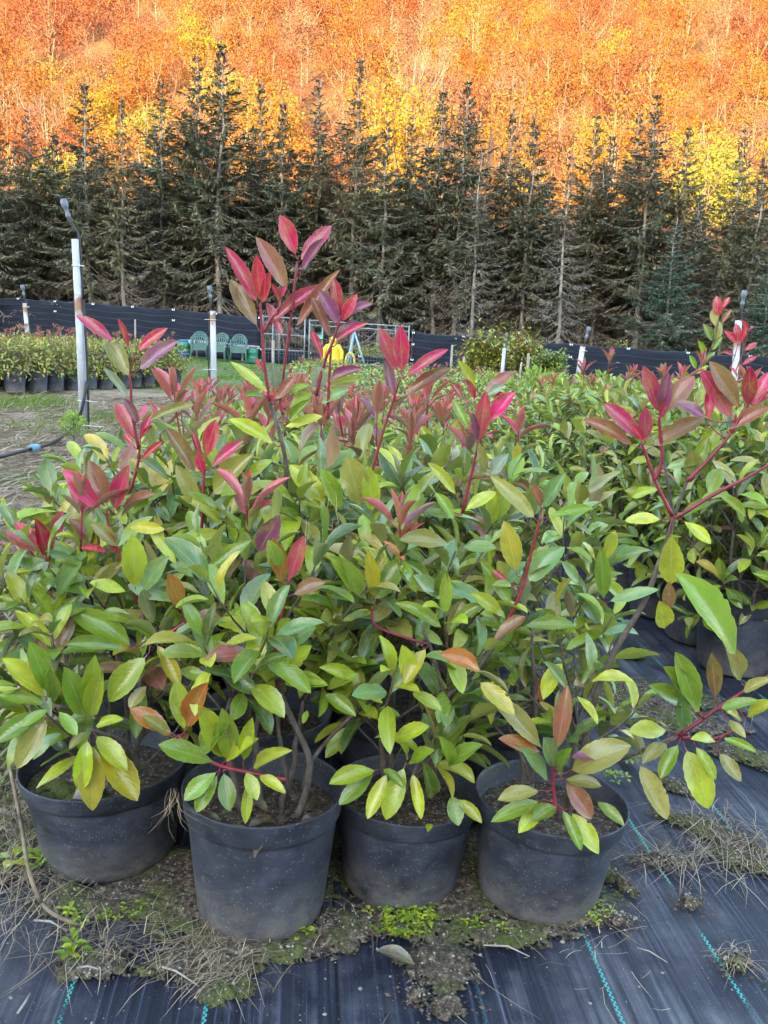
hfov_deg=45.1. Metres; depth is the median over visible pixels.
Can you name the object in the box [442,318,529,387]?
bush
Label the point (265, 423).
potted shrub
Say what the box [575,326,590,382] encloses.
irrigation post
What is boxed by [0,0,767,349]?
hill
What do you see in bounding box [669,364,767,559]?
potted shrub
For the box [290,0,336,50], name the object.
autumn tree
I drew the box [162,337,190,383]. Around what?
potted shrub
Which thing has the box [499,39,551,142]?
autumn tree
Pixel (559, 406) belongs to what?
potted shrub
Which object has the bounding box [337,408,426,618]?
potted shrub
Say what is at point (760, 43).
autumn tree
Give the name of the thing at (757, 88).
autumn tree
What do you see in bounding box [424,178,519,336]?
spruce tree
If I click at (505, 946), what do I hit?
dry twig
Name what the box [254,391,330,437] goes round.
potted shrub
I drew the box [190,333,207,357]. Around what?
plastic chair
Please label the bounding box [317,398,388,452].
potted shrub
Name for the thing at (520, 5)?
autumn tree
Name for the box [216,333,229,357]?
plastic chair
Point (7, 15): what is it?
autumn tree
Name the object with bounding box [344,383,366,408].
potted shrub
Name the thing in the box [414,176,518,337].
spruce tree
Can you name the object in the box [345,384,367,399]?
potted shrub
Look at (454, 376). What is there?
shrub field
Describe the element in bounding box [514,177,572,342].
spruce tree
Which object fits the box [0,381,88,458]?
ground hose
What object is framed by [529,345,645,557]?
potted shrub
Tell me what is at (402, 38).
autumn tree
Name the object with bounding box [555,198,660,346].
spruce tree
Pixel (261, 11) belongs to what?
autumn tree
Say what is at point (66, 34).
autumn tree
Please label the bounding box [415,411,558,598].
potted shrub
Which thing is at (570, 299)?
spruce tree
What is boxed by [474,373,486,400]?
young conifer
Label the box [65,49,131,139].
autumn tree
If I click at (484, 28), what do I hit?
autumn tree
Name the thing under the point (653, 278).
spruce tree
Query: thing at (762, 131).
autumn tree
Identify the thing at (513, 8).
autumn tree
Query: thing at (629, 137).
autumn tree
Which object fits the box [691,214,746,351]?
spruce tree
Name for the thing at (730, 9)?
autumn tree
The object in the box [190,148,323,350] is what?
spruce tree
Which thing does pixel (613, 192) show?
spruce tree
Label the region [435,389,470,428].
potted shrub
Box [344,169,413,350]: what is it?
spruce tree
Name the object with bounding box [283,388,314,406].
potted shrub
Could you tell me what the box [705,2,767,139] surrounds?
autumn tree
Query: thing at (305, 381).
potted shrub
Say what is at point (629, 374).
potted shrub
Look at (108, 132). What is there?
autumn tree
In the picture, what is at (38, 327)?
potted shrub
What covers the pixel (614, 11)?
autumn tree
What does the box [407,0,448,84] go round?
autumn tree
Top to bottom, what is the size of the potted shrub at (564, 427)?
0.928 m
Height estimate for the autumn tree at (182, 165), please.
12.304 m
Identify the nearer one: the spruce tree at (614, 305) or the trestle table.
the trestle table
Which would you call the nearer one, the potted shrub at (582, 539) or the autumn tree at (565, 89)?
the potted shrub at (582, 539)
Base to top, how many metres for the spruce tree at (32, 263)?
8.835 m
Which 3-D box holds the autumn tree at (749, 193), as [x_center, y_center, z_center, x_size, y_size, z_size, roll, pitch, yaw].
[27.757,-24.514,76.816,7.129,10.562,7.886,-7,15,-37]
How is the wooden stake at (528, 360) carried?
on the weed fabric ground at (684, 989)
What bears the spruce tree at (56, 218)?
on the ground at (135, 392)
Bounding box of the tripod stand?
[347,332,366,368]
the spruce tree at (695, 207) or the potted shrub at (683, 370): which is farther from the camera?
the spruce tree at (695, 207)
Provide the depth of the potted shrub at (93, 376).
15.67 m
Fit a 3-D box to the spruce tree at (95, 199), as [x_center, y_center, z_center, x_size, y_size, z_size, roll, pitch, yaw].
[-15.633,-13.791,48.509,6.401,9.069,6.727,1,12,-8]
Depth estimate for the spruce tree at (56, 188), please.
40.23 m
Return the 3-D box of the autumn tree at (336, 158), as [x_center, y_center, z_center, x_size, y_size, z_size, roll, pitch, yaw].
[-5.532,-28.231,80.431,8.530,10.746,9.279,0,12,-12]
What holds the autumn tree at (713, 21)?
on the hill
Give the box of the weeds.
[0,751,640,959]
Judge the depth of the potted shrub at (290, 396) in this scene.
3.88 m
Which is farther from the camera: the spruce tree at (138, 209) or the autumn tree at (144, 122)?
the autumn tree at (144, 122)
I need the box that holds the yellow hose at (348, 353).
[344,352,354,364]
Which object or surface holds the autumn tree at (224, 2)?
on the hill
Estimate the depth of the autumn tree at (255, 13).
124.39 m
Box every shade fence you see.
[0,296,260,360]
[260,348,413,370]
[411,329,767,385]
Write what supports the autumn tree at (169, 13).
on the hill
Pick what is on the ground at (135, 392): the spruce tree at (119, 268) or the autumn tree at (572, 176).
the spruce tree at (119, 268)
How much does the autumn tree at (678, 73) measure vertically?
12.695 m
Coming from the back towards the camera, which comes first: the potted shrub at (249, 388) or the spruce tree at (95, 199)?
the spruce tree at (95, 199)
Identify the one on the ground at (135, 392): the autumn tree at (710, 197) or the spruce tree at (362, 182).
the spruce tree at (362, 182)
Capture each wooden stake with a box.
[134,319,135,342]
[272,340,274,362]
[450,345,452,370]
[518,362,522,382]
[525,354,529,385]
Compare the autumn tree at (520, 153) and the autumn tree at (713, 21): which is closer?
the autumn tree at (520, 153)
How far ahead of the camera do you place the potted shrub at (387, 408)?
6.45 m
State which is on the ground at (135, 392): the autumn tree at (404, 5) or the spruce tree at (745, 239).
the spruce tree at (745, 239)
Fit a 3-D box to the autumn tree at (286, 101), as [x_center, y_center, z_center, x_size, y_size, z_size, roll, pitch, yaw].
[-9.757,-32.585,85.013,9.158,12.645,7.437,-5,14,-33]
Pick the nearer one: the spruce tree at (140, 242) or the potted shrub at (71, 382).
the potted shrub at (71, 382)
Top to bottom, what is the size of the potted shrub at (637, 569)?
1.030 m
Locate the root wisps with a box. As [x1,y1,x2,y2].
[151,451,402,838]
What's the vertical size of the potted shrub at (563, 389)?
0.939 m
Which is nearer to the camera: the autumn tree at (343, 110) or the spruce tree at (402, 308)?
the spruce tree at (402, 308)
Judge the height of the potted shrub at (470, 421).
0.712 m
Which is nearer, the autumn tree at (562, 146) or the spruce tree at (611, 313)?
the spruce tree at (611, 313)
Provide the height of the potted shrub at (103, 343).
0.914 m
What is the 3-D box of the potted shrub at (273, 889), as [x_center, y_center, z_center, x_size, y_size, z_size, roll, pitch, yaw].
[-0.235,0.380,1.796,0.534,0.888,0.467,-9,16,-43]
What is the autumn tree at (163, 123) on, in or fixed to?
on the hill
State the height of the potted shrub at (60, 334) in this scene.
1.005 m
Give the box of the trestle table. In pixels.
[188,340,259,362]
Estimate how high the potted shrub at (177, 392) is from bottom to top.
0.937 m
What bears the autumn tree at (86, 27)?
on the hill
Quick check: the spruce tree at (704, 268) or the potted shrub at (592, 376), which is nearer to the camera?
the potted shrub at (592, 376)
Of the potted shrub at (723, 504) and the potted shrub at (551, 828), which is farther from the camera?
the potted shrub at (723, 504)
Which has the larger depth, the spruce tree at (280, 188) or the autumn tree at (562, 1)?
the autumn tree at (562, 1)
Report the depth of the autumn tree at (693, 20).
141.08 m
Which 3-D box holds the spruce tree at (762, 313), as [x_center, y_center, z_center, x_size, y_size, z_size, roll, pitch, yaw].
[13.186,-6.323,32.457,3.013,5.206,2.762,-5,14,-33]
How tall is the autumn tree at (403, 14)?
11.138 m
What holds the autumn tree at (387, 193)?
on the hill
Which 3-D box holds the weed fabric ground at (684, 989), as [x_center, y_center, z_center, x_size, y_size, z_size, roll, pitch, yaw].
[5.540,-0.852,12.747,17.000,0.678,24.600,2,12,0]
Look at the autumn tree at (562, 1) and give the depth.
131.12 m
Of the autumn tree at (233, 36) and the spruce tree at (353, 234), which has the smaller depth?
the spruce tree at (353, 234)
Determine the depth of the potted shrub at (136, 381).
16.74 m
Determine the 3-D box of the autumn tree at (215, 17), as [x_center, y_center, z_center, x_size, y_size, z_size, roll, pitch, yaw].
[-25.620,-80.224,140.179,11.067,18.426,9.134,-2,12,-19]
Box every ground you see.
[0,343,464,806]
[0,375,767,1023]
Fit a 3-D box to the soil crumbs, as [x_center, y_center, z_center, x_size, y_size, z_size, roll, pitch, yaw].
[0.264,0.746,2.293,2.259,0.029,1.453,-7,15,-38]
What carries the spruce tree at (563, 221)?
on the ground at (135, 392)
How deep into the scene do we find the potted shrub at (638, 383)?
5.58 m
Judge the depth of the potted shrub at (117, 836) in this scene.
1.78 m
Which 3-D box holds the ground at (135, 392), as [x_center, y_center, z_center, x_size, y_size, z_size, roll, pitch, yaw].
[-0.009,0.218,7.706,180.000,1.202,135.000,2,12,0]
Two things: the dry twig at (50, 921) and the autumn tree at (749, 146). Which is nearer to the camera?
the dry twig at (50, 921)
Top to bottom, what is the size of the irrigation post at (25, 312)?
1.847 m
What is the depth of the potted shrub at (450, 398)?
4.21 m
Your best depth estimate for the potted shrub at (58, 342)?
16.38 m
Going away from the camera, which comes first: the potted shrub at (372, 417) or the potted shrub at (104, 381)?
the potted shrub at (372, 417)
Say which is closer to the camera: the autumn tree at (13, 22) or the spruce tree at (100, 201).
the spruce tree at (100, 201)
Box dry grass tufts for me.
[0,672,767,1023]
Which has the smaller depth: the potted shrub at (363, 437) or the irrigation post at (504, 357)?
the potted shrub at (363, 437)
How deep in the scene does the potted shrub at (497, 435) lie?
6.57 m
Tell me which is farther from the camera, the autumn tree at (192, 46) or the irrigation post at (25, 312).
the autumn tree at (192, 46)
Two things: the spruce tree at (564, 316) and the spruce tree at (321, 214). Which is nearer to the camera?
the spruce tree at (321, 214)
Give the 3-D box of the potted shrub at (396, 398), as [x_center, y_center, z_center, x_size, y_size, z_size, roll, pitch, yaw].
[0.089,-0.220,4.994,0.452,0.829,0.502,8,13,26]
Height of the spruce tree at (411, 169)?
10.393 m
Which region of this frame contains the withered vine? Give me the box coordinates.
[8,765,79,925]
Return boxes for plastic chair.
[190,331,207,353]
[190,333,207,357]
[190,336,207,359]
[209,337,228,361]
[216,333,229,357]
[216,335,229,359]
[229,334,247,356]
[229,336,247,357]
[229,338,247,362]
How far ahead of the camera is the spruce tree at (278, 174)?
40.69 m
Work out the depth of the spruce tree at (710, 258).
39.88 m
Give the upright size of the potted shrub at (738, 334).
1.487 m
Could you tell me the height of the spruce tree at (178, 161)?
12.149 m
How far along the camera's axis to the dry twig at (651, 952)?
1.80 m
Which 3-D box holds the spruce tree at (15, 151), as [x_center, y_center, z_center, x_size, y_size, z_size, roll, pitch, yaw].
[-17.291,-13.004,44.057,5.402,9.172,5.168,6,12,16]
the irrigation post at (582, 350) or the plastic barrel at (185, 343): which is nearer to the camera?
the irrigation post at (582, 350)
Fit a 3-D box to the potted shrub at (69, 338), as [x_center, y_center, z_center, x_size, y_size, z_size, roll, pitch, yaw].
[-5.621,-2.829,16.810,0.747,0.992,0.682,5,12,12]
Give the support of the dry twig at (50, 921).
on the weed fabric ground at (684, 989)
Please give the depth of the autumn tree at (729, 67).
108.49 m
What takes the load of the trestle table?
on the ground at (135, 392)
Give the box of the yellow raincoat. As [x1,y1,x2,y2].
[322,336,343,363]
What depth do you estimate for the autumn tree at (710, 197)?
72.23 m
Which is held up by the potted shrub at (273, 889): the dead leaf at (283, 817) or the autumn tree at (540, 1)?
the dead leaf at (283, 817)
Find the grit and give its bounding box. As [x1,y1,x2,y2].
[3,671,767,1023]
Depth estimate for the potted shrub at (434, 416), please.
9.21 m
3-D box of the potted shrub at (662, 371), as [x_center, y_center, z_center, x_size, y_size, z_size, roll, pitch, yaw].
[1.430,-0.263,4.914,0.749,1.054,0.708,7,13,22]
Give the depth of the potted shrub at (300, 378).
4.54 m
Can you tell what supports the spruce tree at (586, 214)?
on the ground at (135, 392)
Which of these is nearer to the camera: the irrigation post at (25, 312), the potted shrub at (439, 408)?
the potted shrub at (439, 408)
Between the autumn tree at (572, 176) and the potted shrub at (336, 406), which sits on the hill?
the autumn tree at (572, 176)
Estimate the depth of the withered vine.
1.84 m
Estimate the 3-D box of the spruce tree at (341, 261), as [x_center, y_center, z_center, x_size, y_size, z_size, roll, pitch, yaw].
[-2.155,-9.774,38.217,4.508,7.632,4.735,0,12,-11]
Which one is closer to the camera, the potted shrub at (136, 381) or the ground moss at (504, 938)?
the ground moss at (504, 938)
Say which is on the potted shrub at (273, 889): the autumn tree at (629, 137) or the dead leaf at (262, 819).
the dead leaf at (262, 819)
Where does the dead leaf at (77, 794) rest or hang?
on the pot moss at (61, 789)
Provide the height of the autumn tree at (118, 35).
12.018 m
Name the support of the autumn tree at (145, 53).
on the hill
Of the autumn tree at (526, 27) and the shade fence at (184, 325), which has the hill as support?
the autumn tree at (526, 27)
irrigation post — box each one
[20,285,30,332]
[60,198,101,435]
[203,286,216,393]
[500,333,507,372]
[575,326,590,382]
[731,290,746,390]
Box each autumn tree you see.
[0,0,30,62]
[0,0,42,73]
[0,0,89,97]
[0,11,59,129]
[0,30,48,174]
[0,55,53,195]
[0,71,39,129]
[1,64,75,171]
[2,100,93,174]
[3,129,94,197]
[15,55,111,168]
[30,0,71,54]
[32,66,93,142]
[41,0,118,78]
[57,74,127,193]
[58,17,121,127]
[62,109,147,194]
[64,102,208,207]
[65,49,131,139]
[81,0,108,41]
[82,0,146,66]
[92,91,180,183]
[99,16,190,181]
[99,42,171,123]
[101,7,166,76]
[108,12,184,126]
[111,0,160,61]
[111,30,185,102]
[122,105,204,183]
[138,0,139,18]
[139,0,182,37]
[141,0,201,64]
[153,68,279,171]
[155,0,227,112]
[158,0,200,89]
[160,127,229,211]
[168,0,234,117]
[181,58,266,138]
[184,43,307,203]
[190,0,239,41]
[192,44,239,116]
[204,0,228,44]
[206,0,271,79]
[222,0,289,79]
[228,37,310,117]
[229,24,298,126]
[234,86,310,179]
[237,0,281,40]
[239,129,339,205]
[253,69,313,175]
[258,0,314,62]
[271,0,328,102]
[274,0,346,83]
[278,114,358,202]
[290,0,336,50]
[302,14,389,131]
[308,1,334,51]
[313,0,354,56]
[314,69,373,183]
[319,0,381,86]
[321,0,408,139]
[334,49,420,192]
[350,10,410,100]
[356,65,464,203]
[360,0,419,40]
[363,13,421,120]
[364,0,396,35]
[364,177,417,218]
[371,35,414,112]
[380,26,465,158]
[394,0,417,34]
[396,0,442,50]
[396,21,480,149]
[397,58,484,196]
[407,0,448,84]
[409,12,471,90]
[411,131,525,214]
[417,75,546,337]
[431,0,487,70]
[434,0,517,129]
[445,118,563,253]
[446,0,525,80]
[449,0,509,38]
[452,32,515,166]
[466,7,533,109]
[471,33,552,172]
[474,81,564,205]
[488,146,558,226]
[496,0,556,94]
[499,0,542,75]
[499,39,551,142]
[501,0,527,27]
[505,0,552,54]
[511,29,610,165]
[522,7,584,97]
[527,88,621,233]
[537,138,622,228]
[538,0,589,77]
[539,0,561,38]
[547,29,592,106]
[548,0,632,98]
[553,99,616,206]
[556,76,679,217]
[565,0,619,55]
[566,24,663,172]
[572,21,636,133]
[593,17,659,124]
[599,0,633,43]
[604,0,651,49]
[609,82,694,165]
[613,86,713,236]
[615,0,660,38]
[617,0,712,145]
[617,59,735,191]
[628,0,687,99]
[637,23,695,117]
[638,135,753,248]
[639,50,733,150]
[644,0,718,74]
[648,115,753,234]
[658,111,747,232]
[668,66,746,162]
[669,0,717,54]
[676,152,766,252]
[693,0,745,102]
[694,22,767,135]
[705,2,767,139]
[710,0,755,43]
[717,0,767,62]
[718,89,767,226]
[719,39,767,175]
[735,46,767,154]
[743,0,767,70]
[743,16,767,64]
[748,129,767,226]
[753,112,767,174]
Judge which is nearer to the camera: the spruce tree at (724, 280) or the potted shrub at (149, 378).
the potted shrub at (149, 378)
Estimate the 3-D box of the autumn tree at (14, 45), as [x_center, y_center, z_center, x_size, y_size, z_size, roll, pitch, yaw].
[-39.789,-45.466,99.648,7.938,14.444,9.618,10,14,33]
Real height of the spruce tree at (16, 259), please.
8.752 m
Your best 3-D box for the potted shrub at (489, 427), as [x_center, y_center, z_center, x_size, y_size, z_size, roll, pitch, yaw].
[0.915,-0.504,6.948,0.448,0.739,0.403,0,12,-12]
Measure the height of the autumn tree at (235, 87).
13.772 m
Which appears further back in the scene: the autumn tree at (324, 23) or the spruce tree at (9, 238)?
the autumn tree at (324, 23)
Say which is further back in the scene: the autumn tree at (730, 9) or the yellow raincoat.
the autumn tree at (730, 9)
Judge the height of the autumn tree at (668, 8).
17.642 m
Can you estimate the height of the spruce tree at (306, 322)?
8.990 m
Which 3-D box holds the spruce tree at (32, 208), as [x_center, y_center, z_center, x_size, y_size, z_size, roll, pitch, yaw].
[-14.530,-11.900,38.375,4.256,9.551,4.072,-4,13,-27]
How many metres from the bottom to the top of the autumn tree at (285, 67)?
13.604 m
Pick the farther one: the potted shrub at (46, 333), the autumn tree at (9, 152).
the autumn tree at (9, 152)
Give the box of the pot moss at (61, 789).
[40,779,110,800]
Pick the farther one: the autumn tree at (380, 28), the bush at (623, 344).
the autumn tree at (380, 28)
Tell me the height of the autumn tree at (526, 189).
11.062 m
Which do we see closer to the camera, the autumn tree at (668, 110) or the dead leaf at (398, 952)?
the dead leaf at (398, 952)
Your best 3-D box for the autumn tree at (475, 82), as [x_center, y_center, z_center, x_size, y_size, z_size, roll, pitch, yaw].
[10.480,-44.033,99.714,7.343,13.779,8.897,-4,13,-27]
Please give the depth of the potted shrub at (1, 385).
15.25 m
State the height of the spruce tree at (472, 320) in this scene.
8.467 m
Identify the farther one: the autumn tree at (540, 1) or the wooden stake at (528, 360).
the autumn tree at (540, 1)
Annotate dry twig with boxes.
[16,992,30,1013]
[34,919,67,931]
[76,965,108,971]
[162,966,198,986]
[483,944,529,956]
[637,947,665,961]
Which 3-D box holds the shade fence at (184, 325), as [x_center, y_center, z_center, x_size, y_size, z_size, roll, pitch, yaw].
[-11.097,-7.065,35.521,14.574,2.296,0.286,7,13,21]
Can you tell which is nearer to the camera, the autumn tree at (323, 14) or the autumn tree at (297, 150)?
the autumn tree at (297, 150)
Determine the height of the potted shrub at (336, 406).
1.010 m
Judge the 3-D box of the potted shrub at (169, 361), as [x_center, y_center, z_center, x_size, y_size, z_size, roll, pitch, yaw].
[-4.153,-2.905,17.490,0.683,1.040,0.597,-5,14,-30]
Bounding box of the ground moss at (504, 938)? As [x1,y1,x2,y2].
[60,649,735,1002]
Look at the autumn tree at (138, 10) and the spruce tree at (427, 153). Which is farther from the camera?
the autumn tree at (138, 10)
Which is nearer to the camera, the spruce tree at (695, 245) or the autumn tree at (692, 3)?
the spruce tree at (695, 245)
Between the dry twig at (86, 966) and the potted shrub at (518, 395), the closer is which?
the dry twig at (86, 966)
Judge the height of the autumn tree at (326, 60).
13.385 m
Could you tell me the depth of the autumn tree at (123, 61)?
100.17 m
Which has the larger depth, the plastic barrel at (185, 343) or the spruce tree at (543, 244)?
the spruce tree at (543, 244)
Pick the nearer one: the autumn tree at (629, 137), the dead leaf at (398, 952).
the dead leaf at (398, 952)
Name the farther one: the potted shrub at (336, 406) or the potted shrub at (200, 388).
the potted shrub at (200, 388)
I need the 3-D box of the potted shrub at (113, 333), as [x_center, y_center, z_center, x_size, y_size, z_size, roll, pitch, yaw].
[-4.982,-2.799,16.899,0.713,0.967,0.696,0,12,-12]
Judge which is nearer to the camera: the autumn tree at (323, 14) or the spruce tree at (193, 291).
the spruce tree at (193, 291)
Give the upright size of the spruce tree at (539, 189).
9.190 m
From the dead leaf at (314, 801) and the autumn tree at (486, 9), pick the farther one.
the autumn tree at (486, 9)
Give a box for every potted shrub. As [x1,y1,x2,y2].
[0,324,35,392]
[0,326,19,386]
[0,328,32,389]
[0,342,8,384]
[0,460,250,883]
[7,333,45,388]
[12,323,31,337]
[12,332,35,369]
[13,331,56,392]
[17,315,252,782]
[25,325,51,338]
[28,332,65,370]
[30,323,56,342]
[31,329,74,391]
[46,331,69,368]
[51,326,74,338]
[51,327,76,387]
[54,339,91,390]
[56,329,76,359]
[59,366,241,733]
[70,327,98,371]
[71,339,107,389]
[87,335,109,369]
[88,331,118,388]
[97,332,122,370]
[101,332,140,387]
[116,383,230,504]
[117,468,400,942]
[123,333,148,387]
[127,388,261,613]
[129,335,165,386]
[134,215,372,759]
[141,378,254,450]
[152,331,181,385]
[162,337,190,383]
[163,376,259,453]
[175,384,347,691]
[180,376,261,435]
[181,385,245,428]
[205,372,259,418]
[222,381,261,417]
[222,385,260,417]
[230,390,240,407]
[242,390,343,601]
[245,372,317,437]
[252,415,289,583]
[253,397,327,466]
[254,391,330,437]
[255,393,328,477]
[277,376,313,415]
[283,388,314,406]
[285,473,592,912]
[287,380,475,723]
[289,326,524,769]
[297,387,395,454]
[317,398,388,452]
[324,392,391,432]
[333,403,383,458]
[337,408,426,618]
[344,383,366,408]
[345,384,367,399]
[347,387,357,401]
[366,391,445,440]
[366,393,398,413]
[370,428,419,456]
[372,385,411,420]
[380,393,457,445]
[382,391,483,454]
[386,394,423,437]
[399,394,540,480]
[400,399,488,467]
[402,370,604,746]
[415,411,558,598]
[423,361,650,781]
[424,396,448,419]
[427,361,767,924]
[429,394,455,427]
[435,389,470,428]
[441,392,475,429]
[451,400,476,430]
[462,398,478,407]
[463,393,478,411]
[464,394,499,454]
[473,405,506,454]
[481,373,560,481]
[483,411,512,445]
[487,403,532,456]
[499,375,568,522]
[506,384,594,530]
[525,357,629,546]
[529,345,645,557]
[539,377,603,452]
[546,373,600,456]
[551,389,688,559]
[559,379,640,471]
[563,377,699,589]
[576,363,640,483]
[583,380,762,619]
[597,362,704,503]
[618,389,767,646]
[621,348,739,508]
[628,361,766,540]
[647,400,767,677]
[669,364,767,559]
[684,296,756,376]
[708,421,767,583]
[730,367,742,382]
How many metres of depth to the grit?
1.81 m
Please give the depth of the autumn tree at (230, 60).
99.40 m
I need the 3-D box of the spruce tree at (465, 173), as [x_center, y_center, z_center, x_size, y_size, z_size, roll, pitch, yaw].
[2.922,-10.857,36.002,4.886,11.582,5.132,-4,13,-28]
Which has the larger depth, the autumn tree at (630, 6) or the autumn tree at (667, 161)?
the autumn tree at (630, 6)
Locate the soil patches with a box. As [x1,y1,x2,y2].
[0,663,767,1021]
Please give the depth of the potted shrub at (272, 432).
3.21 m
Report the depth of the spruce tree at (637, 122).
37.89 m
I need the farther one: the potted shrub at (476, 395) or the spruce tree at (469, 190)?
the spruce tree at (469, 190)
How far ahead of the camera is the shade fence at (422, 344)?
28.72 m
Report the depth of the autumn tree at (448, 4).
129.56 m
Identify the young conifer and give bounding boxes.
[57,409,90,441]
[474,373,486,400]
[479,369,496,402]
[505,376,518,388]
[513,363,547,393]
[532,367,559,392]
[550,370,574,392]
[595,369,612,383]
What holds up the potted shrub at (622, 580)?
on the weed fabric ground at (684, 989)
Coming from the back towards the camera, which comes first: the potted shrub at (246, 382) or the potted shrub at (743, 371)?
the potted shrub at (246, 382)
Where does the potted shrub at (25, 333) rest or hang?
on the ground at (135, 392)
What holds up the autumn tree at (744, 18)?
on the hill
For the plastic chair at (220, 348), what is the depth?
30.53 m
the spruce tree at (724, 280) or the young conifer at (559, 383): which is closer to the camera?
the young conifer at (559, 383)
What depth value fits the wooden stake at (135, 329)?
32.43 m
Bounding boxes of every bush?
[340,340,384,357]
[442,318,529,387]
[496,327,547,378]
[501,314,538,339]
[519,345,572,389]
[520,327,551,342]
[605,340,643,349]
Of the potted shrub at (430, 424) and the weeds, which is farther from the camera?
the potted shrub at (430, 424)
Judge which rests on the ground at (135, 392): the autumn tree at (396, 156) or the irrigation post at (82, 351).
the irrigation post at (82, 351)
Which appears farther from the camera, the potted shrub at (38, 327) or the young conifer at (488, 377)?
the potted shrub at (38, 327)
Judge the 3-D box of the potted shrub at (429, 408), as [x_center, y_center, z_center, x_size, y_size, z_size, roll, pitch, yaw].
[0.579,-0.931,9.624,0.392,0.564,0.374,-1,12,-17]
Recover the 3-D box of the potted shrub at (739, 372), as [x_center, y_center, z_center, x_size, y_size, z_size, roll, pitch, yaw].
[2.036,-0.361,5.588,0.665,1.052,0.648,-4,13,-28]
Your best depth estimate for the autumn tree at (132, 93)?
90.66 m
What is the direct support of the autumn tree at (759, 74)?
on the hill
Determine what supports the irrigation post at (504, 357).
on the ground at (135, 392)
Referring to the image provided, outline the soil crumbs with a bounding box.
[0,671,767,1023]
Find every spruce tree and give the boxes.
[0,105,72,300]
[0,131,42,323]
[0,136,55,297]
[0,146,95,300]
[0,201,53,297]
[0,207,39,297]
[7,131,120,301]
[16,76,163,336]
[18,151,147,305]
[26,142,151,307]
[53,159,158,305]
[55,159,121,301]
[80,95,182,308]
[93,171,176,308]
[103,82,224,311]
[104,125,199,308]
[123,54,264,313]
[128,174,172,308]
[135,150,232,312]
[144,37,301,343]
[148,193,236,311]
[150,134,270,344]
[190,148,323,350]
[205,143,304,350]
[214,162,310,350]
[222,77,302,348]
[226,94,329,355]
[237,144,339,356]
[266,166,324,348]
[268,74,368,352]
[270,150,375,353]
[287,179,377,354]
[290,193,364,349]
[295,150,426,353]
[297,53,423,356]
[319,117,430,357]
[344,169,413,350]
[345,170,436,356]
[358,142,493,357]
[363,111,459,347]
[364,176,452,351]
[370,180,446,354]
[371,83,492,352]
[395,75,522,354]
[401,187,485,339]
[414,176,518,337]
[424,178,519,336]
[430,149,511,336]
[446,171,549,338]
[459,106,553,338]
[466,104,582,340]
[467,190,563,336]
[494,162,585,341]
[502,172,596,342]
[511,149,611,345]
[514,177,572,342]
[531,110,634,346]
[533,167,635,346]
[534,162,653,346]
[543,128,637,346]
[545,223,597,343]
[546,222,584,342]
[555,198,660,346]
[564,92,705,351]
[564,196,660,349]
[575,108,681,346]
[595,178,703,350]
[613,219,712,351]
[614,190,735,354]
[616,120,728,352]
[639,201,728,353]
[652,211,726,351]
[670,198,716,353]
[682,125,767,354]
[682,147,767,354]
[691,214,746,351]
[695,223,763,354]
[696,188,767,354]
[706,248,767,348]
[724,267,767,356]
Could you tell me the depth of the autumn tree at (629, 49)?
114.67 m
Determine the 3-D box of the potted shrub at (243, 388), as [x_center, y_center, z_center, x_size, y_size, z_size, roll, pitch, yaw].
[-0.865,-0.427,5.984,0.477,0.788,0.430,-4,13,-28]
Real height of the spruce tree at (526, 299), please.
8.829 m
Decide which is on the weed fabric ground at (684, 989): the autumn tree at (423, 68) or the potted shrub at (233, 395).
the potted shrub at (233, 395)
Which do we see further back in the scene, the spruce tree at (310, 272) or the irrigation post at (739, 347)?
the spruce tree at (310, 272)
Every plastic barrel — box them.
[177,340,189,356]
[247,347,257,362]
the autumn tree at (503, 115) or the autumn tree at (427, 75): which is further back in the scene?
the autumn tree at (427, 75)
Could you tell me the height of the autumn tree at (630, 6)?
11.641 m
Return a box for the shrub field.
[277,355,698,408]
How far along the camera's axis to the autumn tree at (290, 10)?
128.81 m
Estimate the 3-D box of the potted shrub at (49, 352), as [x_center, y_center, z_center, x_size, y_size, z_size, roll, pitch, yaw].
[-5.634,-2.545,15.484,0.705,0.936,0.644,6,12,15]
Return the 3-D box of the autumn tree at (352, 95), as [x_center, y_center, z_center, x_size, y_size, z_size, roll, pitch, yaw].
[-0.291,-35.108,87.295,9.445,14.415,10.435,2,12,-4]
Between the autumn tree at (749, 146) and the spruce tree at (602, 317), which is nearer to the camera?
the spruce tree at (602, 317)
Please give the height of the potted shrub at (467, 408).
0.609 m
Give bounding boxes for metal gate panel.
[262,315,305,362]
[308,319,409,367]
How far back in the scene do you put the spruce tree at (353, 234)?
35.91 m
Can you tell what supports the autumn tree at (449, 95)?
on the hill
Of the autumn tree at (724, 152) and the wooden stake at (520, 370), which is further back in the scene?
the autumn tree at (724, 152)
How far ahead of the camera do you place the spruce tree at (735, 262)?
38.23 m
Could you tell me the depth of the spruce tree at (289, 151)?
37.52 m
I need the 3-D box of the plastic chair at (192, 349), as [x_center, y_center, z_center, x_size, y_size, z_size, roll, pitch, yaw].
[-6.191,-5.495,31.002,0.590,0.790,0.644,1,12,-8]
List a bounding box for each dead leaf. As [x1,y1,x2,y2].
[71,778,107,799]
[147,927,165,939]
[200,810,222,820]
[248,814,273,826]
[252,797,268,811]
[253,845,262,857]
[277,806,291,824]
[297,812,319,821]
[308,796,327,808]
[377,945,418,966]

